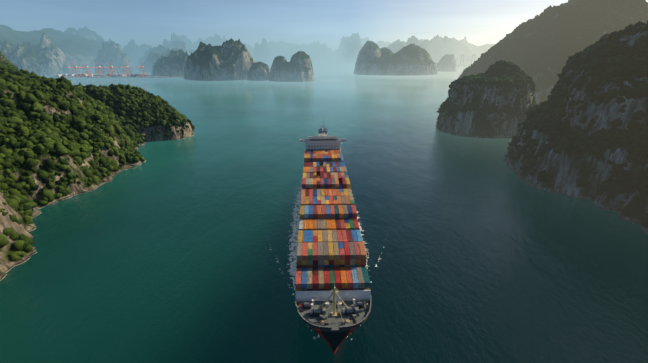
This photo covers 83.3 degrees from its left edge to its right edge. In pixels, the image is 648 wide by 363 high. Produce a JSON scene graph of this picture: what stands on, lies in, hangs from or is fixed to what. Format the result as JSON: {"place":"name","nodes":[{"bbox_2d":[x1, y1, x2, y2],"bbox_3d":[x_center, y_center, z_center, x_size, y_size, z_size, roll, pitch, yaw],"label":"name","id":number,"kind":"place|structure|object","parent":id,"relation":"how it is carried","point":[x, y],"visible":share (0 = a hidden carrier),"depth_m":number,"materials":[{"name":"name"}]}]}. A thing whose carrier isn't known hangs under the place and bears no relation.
{"place":"outdoors","nodes":[
{"label":"outdoors","id":0,"kind":"place"},
{"bbox_2d":[0,33,72,75],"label":"mountain","id":1,"kind":"structure","parent":0,"point":[45,56],"depth_m":1849.99,"materials":[{"name":"grey stone"}]},
{"bbox_2d":[0,25,133,69],"bbox_3d":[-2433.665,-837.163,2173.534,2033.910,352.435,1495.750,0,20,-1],"label":"distant mountain","id":2,"kind":"structure","parent":0,"point":[78,50],"depth_m":2387.29,"materials":[{"name":"grey stone"}]},
{"bbox_2d":[64,26,109,43],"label":"distant mountain","id":3,"kind":"structure","parent":0,"point":[84,32],"depth_m":2752.94,"materials":[{"name":"grey stone"}]},
{"bbox_2d":[0,55,193,280],"bbox_3d":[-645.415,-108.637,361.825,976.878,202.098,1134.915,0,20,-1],"label":"island terrain","id":4,"kind":"structure","parent":0,"point":[7,264],"depth_m":314.98,"materials":[{"name":"grey stone"}]},
{"bbox_2d":[0,51,194,275],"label":"island forest","id":5,"kind":"object","parent":4,"relation":"on","point":[48,131],"visible":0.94,"depth_m":346.49,"materials":[{"name":"green plant"}]},
{"bbox_2d":[94,41,134,73],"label":"mountain","id":6,"kind":"structure","parent":0,"point":[114,55],"depth_m":1970.77,"materials":[{"name":"grey stone"}]},
{"bbox_2d":[123,39,152,64],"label":"distant mountain","id":7,"kind":"structure","parent":0,"point":[135,52],"depth_m":3177.59,"materials":[{"name":"grey stone"}]},
{"bbox_2d":[136,44,166,68],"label":"distant mountain","id":8,"kind":"structure","parent":0,"point":[160,49],"depth_m":2441.34,"materials":[{"name":"grey stone"}]},
{"bbox_2d":[141,47,178,72],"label":"distant mountain","id":9,"kind":"structure","parent":0,"point":[150,61],"depth_m":2050.87,"materials":[{"name":"grey stone"}]},
{"bbox_2d":[151,49,188,75],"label":"rock island","id":10,"kind":"structure","parent":0,"point":[173,63],"depth_m":1730.77,"materials":[{"name":"grey stone"}]},
{"bbox_2d":[162,32,184,45],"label":"distant mountain","id":11,"kind":"structure","parent":0,"point":[174,37],"depth_m":3964.71,"materials":[{"name":"grey stone"}]},
{"bbox_2d":[164,40,189,54],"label":"distant mountain","id":12,"kind":"structure","parent":0,"point":[182,45],"depth_m":3077.29,"materials":[{"name":"grey stone"}]},
{"bbox_2d":[178,35,192,46],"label":"distant mountain","id":13,"kind":"structure","parent":0,"point":[186,40],"depth_m":4878.15,"materials":[{"name":"grey stone"}]},
{"bbox_2d":[187,37,202,49],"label":"distant mountain","id":14,"kind":"structure","parent":0,"point":[195,45],"depth_m":4876.37,"materials":[{"name":"grey stone"}]},
{"bbox_2d":[203,34,225,45],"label":"distant mountain","id":15,"kind":"structure","parent":0,"point":[216,40],"depth_m":4097.85,"materials":[{"name":"grey stone"}]},
{"bbox_2d":[184,38,254,80],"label":"rock island","id":16,"kind":"structure","parent":0,"point":[231,59],"depth_m":1533.65,"materials":[{"name":"grey stone"}]},
{"bbox_2d":[241,42,252,57],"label":"distant mountain","id":17,"kind":"structure","parent":0,"point":[247,47],"depth_m":4153.77,"materials":[{"name":"grey stone"}]},
{"bbox_2d":[247,61,269,80],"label":"rock island","id":18,"kind":"structure","parent":0,"point":[259,71],"depth_m":1524.25,"materials":[{"name":"grey stone"}]},
{"bbox_2d":[253,38,273,62],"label":"distant mountain","id":19,"kind":"structure","parent":0,"point":[262,52],"depth_m":3698.55,"materials":[{"name":"grey stone"}]},
{"bbox_2d":[260,41,276,57],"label":"distant mountain","id":20,"kind":"structure","parent":0,"point":[271,45],"depth_m":4305.28,"materials":[{"name":"grey stone"}]},
{"bbox_2d":[275,43,286,53],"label":"distant mountain","id":21,"kind":"structure","parent":0,"point":[280,47],"depth_m":4681.61,"materials":[{"name":"grey stone"}]},
{"bbox_2d":[274,41,295,48],"bbox_3d":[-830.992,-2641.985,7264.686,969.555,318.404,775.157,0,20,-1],"label":"distant mountain","id":22,"kind":"structure","parent":0,"point":[287,45],"depth_m":7212.06,"materials":[{"name":"grey stone"}]},
{"bbox_2d":[269,51,314,81],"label":"rock island","id":23,"kind":"structure","parent":0,"point":[298,67],"depth_m":1477.77,"materials":[{"name":"grey stone"}]},
{"bbox_2d":[276,44,307,61],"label":"distant mountain","id":24,"kind":"structure","parent":0,"point":[288,53],"depth_m":3631.63,"materials":[{"name":"grey stone"}]},
{"bbox_2d":[305,41,334,63],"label":"distant mountain","id":25,"kind":"structure","parent":0,"point":[317,52],"depth_m":3619.65,"materials":[{"name":"grey stone"}]},
{"bbox_2d":[0,63,647,362],"bbox_3d":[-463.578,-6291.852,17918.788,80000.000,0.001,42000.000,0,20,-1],"label":"sea water","id":26,"kind":"structure","parent":0,"point":[184,250],"depth_m":226.54,"materials":[{"name":"teal liquid"}]},
{"bbox_2d":[52,62,183,77],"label":"port cranes","id":27,"kind":"object","parent":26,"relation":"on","point":[96,75],"visible":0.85,"depth_m":1679.81,"materials":[{"name":"white painted metal"}]},
{"bbox_2d":[296,300,369,353],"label":"ship's hull","id":28,"kind":"object","parent":26,"relation":"on","point":[334,337],"visible":0.21,"depth_m":145.07,"materials":[{"name":"black metal"}]},
{"bbox_2d":[300,123,346,152],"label":"ship's bridge","id":29,"kind":"structure","parent":28,"relation":"on","point":[322,141],"depth_m":317.63,"materials":[{"name":"white metal"}]},
{"bbox_2d":[295,150,369,290],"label":"shipping containers","id":30,"kind":"object","parent":28,"relation":"on","point":[330,251],"visible":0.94,"depth_m":189.73,"materials":[{"name":"multicoloured metal"}]},
{"bbox_2d":[295,281,370,334],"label":"ship's foredeck","id":31,"kind":"object","parent":28,"relation":"attached to","point":[334,295],"visible":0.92,"depth_m":150.69,"materials":[{"name":"grey metal"}]},
{"bbox_2d":[0,0,647,51],"label":"sky","id":32,"kind":"structure","parent":0,"point":[148,22],"materials":[{"name":"blue"}]},
{"bbox_2d":[333,49,337,62],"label":"distant mountain","id":33,"kind":"structure","parent":0,"point":[335,53],"depth_m":3910.63,"materials":[{"name":"grey stone"}]},
{"bbox_2d":[336,33,362,63],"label":"distant mountain","id":34,"kind":"structure","parent":0,"point":[350,47],"depth_m":3570.89,"materials":[{"name":"grey stone"}]},
{"bbox_2d":[360,37,368,44],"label":"distant mountain","id":35,"kind":"structure","parent":0,"point":[365,40],"depth_m":4218.37,"materials":[{"name":"grey stone"}]},
{"bbox_2d":[376,41,389,47],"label":"distant mountain","id":36,"kind":"structure","parent":0,"point":[381,44],"depth_m":4697.48,"materials":[{"name":"grey stone"}]},
{"bbox_2d":[353,41,436,75],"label":"rock island","id":37,"kind":"structure","parent":0,"point":[373,58],"depth_m":1866.05,"materials":[{"name":"grey stone"}]},
{"bbox_2d":[387,39,423,52],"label":"distant mountain","id":38,"kind":"structure","parent":0,"point":[396,46],"depth_m":3081.37,"materials":[{"name":"grey stone"}]},
{"bbox_2d":[406,35,422,47],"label":"distant mountain","id":39,"kind":"structure","parent":0,"point":[413,39],"depth_m":2810.64,"materials":[{"name":"grey stone"}]},
{"bbox_2d":[426,38,448,62],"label":"distant mountain","id":40,"kind":"structure","parent":0,"point":[437,50],"depth_m":2635.08,"materials":[{"name":"grey stone"}]},
{"bbox_2d":[436,54,456,71],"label":"rock island","id":41,"kind":"structure","parent":0,"point":[447,63],"depth_m":2162.34,"materials":[{"name":"grey stone"}]},
{"bbox_2d":[422,34,472,66],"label":"distant mountain","id":42,"kind":"structure","parent":0,"point":[456,47],"depth_m":2818.84,"materials":[{"name":"grey stone"}]},
{"bbox_2d":[422,36,482,61],"bbox_3d":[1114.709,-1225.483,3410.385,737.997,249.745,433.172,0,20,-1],"label":"distant mountain","id":43,"kind":"structure","parent":0,"point":[476,50],"depth_m":3255.62,"materials":[{"name":"grey stone"}]},
{"bbox_2d":[436,65,533,138],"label":"cliff terrain","id":44,"kind":"structure","parent":0,"point":[467,122],"depth_m":515.89,"materials":[{"name":"grey stone"}]},
{"bbox_2d":[436,60,538,137],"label":"cliff forest","id":45,"kind":"object","parent":44,"relation":"on","point":[511,77],"visible":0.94,"depth_m":523.81,"materials":[{"name":"green plant"}]},
{"bbox_2d":[478,43,496,49],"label":"distant mountain","id":46,"kind":"structure","parent":0,"point":[483,47],"depth_m":3498.30,"materials":[{"name":"grey stone"}]},
{"bbox_2d":[458,0,647,104],"bbox_3d":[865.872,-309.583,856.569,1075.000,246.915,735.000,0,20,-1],"label":"mountain terrain","id":47,"kind":"structure","parent":0,"point":[542,94],"depth_m":754.47,"materials":[{"name":"green plant"}]},
{"bbox_2d":[503,30,647,233],"bbox_3d":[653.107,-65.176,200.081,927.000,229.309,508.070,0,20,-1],"label":"island terrain","id":48,"kind":"structure","parent":0,"point":[565,169],"depth_m":306.20,"materials":[{"name":"grey stone"}]},
{"bbox_2d":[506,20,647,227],"bbox_3d":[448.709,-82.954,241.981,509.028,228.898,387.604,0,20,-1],"label":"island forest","id":49,"kind":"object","parent":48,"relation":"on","point":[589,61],"visible":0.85,"depth_m":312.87,"materials":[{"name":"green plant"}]}
]}

